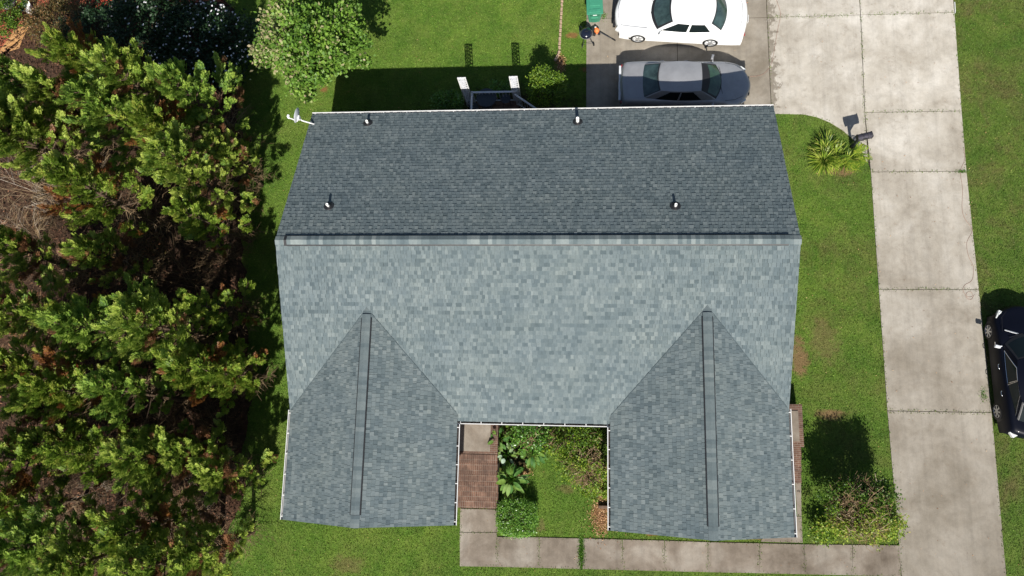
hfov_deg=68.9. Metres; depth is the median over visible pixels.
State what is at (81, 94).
conifer tree
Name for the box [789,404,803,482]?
side steps
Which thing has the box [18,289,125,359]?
conifer tree
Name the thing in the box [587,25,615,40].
string trimmer
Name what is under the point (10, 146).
conifer tree
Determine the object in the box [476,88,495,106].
patio table
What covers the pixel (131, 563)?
conifer tree
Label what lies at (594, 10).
wheeled bin
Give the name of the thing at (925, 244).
driveway
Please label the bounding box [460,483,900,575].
front walk
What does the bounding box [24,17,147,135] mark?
conifer tree
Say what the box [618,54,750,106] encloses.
parked car
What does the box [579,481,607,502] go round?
ground plant
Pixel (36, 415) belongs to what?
conifer tree
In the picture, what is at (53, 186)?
dead bush
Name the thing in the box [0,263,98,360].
conifer tree
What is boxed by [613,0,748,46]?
parked car
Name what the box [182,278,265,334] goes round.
conifer tree
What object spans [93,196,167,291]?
dead bush
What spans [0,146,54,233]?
dead bush
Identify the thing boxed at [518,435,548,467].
broad leaf plant
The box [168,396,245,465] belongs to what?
dead bush
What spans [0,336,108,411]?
conifer tree
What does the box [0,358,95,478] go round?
dead bush
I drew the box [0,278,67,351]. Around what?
dead bush
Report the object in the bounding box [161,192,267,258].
conifer tree
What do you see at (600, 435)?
leafy bush
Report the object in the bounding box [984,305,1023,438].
parked car
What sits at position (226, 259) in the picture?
dead bush
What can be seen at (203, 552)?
conifer tree
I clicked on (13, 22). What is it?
round shrub
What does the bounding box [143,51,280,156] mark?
conifer tree
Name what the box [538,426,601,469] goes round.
leafy bush
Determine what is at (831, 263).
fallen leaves
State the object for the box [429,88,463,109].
shrub
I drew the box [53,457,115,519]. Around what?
dead bush
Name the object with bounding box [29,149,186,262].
conifer tree
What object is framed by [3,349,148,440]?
conifer tree
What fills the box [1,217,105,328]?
dead bush
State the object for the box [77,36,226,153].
conifer tree
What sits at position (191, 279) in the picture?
dead bush
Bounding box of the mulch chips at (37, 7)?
[0,0,223,47]
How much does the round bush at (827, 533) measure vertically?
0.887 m
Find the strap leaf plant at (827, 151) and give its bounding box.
[805,130,858,176]
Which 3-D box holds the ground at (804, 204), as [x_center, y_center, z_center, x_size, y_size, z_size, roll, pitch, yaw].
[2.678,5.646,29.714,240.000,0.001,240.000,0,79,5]
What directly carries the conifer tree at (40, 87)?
on the forest floor
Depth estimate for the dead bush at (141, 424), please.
30.88 m
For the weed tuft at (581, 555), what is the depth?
28.79 m
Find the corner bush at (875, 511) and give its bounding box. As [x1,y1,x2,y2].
[809,471,909,552]
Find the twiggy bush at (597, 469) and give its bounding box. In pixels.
[551,430,606,496]
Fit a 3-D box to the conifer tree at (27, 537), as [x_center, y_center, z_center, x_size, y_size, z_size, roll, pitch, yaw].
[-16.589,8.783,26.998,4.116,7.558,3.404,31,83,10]
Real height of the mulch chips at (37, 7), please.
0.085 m
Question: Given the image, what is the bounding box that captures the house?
[275,104,801,540]
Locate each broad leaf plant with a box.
[488,427,511,449]
[496,459,530,496]
[497,444,519,465]
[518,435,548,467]
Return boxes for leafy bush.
[507,425,562,457]
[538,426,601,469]
[564,426,606,454]
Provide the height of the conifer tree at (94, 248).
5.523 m
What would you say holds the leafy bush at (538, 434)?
on the ground at (804, 204)
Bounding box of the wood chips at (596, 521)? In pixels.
[581,478,617,548]
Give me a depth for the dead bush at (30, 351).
31.20 m
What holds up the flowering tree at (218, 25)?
on the forest floor
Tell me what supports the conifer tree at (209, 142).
on the ground at (804, 204)
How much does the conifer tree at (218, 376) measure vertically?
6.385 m
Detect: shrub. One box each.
[0,0,22,38]
[18,0,99,48]
[49,2,121,56]
[82,0,113,8]
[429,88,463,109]
[489,79,511,97]
[524,62,568,107]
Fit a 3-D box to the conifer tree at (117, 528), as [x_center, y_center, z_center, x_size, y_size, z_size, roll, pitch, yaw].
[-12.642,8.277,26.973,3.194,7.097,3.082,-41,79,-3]
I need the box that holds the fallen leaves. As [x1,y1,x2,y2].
[21,1,1021,573]
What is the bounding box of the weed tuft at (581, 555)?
[574,529,586,575]
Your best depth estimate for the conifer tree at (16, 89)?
29.36 m
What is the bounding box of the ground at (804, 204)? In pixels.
[224,0,1023,575]
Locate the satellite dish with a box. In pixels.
[287,107,313,124]
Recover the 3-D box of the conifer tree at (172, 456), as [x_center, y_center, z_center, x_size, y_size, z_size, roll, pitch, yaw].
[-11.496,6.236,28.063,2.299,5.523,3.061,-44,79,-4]
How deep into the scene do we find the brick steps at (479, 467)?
29.13 m
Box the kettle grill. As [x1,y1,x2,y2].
[579,26,594,47]
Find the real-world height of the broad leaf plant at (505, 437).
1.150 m
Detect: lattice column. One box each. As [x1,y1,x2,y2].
[457,77,470,106]
[509,76,521,104]
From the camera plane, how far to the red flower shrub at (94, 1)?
34.37 m
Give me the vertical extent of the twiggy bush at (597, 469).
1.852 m
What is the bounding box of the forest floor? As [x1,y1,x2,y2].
[0,1,252,575]
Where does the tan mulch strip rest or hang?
on the forest floor
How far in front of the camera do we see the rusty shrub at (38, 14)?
33.79 m
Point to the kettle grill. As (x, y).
(586, 33)
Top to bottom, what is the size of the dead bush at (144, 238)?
2.570 m
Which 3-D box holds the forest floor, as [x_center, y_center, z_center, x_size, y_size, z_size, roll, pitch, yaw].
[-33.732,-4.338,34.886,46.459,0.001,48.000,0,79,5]
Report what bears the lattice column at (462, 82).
on the ground at (804, 204)
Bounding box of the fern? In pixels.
[835,141,872,172]
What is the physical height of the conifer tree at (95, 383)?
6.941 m
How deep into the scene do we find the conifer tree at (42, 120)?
29.09 m
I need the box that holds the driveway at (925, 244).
[586,0,1005,575]
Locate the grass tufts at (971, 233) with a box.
[960,152,973,299]
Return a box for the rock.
[4,0,15,9]
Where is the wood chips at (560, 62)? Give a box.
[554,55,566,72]
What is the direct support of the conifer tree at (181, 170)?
on the ground at (804, 204)
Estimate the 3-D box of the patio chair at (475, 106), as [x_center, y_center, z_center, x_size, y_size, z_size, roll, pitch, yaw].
[-1.620,-7.647,31.560,0.426,0.892,0.420,-18,78,1]
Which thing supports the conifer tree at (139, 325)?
on the forest floor
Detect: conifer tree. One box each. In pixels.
[0,54,86,150]
[0,80,125,192]
[0,94,118,207]
[0,224,95,294]
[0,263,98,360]
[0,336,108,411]
[0,383,97,432]
[0,419,107,511]
[0,465,105,542]
[0,491,125,575]
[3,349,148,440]
[9,60,135,160]
[10,412,119,473]
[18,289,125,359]
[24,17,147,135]
[27,498,174,575]
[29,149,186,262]
[32,421,168,502]
[34,272,175,369]
[52,72,199,174]
[56,224,166,288]
[74,356,204,442]
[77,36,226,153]
[85,483,232,568]
[90,280,253,388]
[94,418,228,518]
[98,506,251,575]
[104,93,229,192]
[135,117,263,244]
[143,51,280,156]
[150,338,274,417]
[157,418,254,493]
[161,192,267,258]
[167,507,275,575]
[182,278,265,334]
[185,444,279,507]
[190,333,279,400]
[193,123,276,197]
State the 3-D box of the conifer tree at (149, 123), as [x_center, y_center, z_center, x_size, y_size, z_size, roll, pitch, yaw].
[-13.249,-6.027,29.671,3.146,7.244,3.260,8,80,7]
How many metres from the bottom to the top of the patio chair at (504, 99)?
0.892 m
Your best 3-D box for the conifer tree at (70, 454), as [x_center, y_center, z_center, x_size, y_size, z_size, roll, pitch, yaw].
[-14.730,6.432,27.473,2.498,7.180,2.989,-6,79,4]
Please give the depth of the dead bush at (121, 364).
30.93 m
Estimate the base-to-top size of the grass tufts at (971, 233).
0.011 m
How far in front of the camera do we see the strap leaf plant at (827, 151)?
30.62 m
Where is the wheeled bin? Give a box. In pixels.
[586,0,602,22]
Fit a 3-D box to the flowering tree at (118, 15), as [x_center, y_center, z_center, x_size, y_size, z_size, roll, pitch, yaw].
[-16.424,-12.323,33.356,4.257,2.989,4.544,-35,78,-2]
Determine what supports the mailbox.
on the ground at (804, 204)
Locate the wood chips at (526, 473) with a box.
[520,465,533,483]
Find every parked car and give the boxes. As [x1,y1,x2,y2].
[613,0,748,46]
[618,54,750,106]
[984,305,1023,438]
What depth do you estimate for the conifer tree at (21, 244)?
29.03 m
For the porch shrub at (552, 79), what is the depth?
31.03 m
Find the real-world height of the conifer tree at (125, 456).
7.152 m
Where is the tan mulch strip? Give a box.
[0,20,27,55]
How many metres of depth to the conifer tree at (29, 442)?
27.05 m
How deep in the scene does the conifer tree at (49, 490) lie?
27.21 m
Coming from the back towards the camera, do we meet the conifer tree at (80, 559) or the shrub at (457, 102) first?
the shrub at (457, 102)
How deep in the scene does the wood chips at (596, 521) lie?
28.99 m
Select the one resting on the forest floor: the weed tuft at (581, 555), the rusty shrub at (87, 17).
the rusty shrub at (87, 17)
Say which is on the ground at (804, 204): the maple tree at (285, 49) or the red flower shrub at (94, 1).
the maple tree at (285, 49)
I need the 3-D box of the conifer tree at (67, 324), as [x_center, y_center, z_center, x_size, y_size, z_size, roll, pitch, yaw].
[-14.698,1.454,28.220,3.404,7.558,4.116,27,83,9]
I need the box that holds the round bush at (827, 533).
[806,509,839,547]
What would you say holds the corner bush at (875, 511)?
on the ground at (804, 204)
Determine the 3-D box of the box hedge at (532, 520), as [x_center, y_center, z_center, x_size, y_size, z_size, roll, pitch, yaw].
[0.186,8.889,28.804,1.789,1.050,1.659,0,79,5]
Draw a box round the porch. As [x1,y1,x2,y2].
[470,90,535,109]
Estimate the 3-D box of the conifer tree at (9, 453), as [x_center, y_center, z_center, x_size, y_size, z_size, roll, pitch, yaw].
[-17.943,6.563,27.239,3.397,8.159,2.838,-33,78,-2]
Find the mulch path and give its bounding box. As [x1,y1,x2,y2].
[0,0,221,48]
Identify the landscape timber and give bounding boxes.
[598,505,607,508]
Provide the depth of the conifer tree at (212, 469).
27.05 m
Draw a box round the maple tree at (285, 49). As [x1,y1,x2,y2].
[247,0,376,103]
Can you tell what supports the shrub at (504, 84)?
on the ground at (804, 204)
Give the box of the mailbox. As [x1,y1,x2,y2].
[850,131,873,148]
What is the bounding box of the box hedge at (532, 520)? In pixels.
[494,496,538,539]
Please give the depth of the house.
26.11 m
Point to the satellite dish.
(297, 117)
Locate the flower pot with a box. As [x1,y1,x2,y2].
[17,0,32,12]
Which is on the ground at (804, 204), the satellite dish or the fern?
the fern
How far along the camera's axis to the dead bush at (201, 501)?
29.62 m
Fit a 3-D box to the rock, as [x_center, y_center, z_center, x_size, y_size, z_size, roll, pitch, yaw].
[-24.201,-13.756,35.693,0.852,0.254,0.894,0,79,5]
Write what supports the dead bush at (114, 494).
on the forest floor
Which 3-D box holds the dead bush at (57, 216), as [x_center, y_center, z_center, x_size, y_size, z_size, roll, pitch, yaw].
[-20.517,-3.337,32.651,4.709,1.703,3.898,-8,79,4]
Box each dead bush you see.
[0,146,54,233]
[0,184,60,265]
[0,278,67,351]
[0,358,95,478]
[1,180,80,247]
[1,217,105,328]
[1,296,62,388]
[4,140,112,228]
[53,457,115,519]
[63,225,181,313]
[70,461,140,513]
[71,375,177,492]
[80,146,182,267]
[81,344,154,398]
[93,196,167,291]
[104,216,232,322]
[125,371,218,436]
[142,477,222,541]
[152,200,256,290]
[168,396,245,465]
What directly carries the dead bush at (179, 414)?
on the forest floor
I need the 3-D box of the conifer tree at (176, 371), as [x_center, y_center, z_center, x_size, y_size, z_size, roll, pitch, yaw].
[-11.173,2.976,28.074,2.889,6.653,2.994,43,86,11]
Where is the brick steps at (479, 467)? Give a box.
[457,424,499,508]
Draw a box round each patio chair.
[467,101,478,109]
[500,90,511,107]
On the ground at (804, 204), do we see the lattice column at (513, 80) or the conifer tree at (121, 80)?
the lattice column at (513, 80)
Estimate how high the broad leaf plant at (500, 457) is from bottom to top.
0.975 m
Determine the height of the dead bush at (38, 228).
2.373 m
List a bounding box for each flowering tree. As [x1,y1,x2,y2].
[89,0,196,60]
[142,0,261,98]
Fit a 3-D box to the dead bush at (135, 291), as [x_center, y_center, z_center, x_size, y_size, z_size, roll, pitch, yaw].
[-16.201,-0.553,31.534,5.180,2.091,5.291,22,82,9]
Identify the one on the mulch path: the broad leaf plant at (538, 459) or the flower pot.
the flower pot
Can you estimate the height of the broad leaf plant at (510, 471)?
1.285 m
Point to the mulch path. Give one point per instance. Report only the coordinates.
(2, 26)

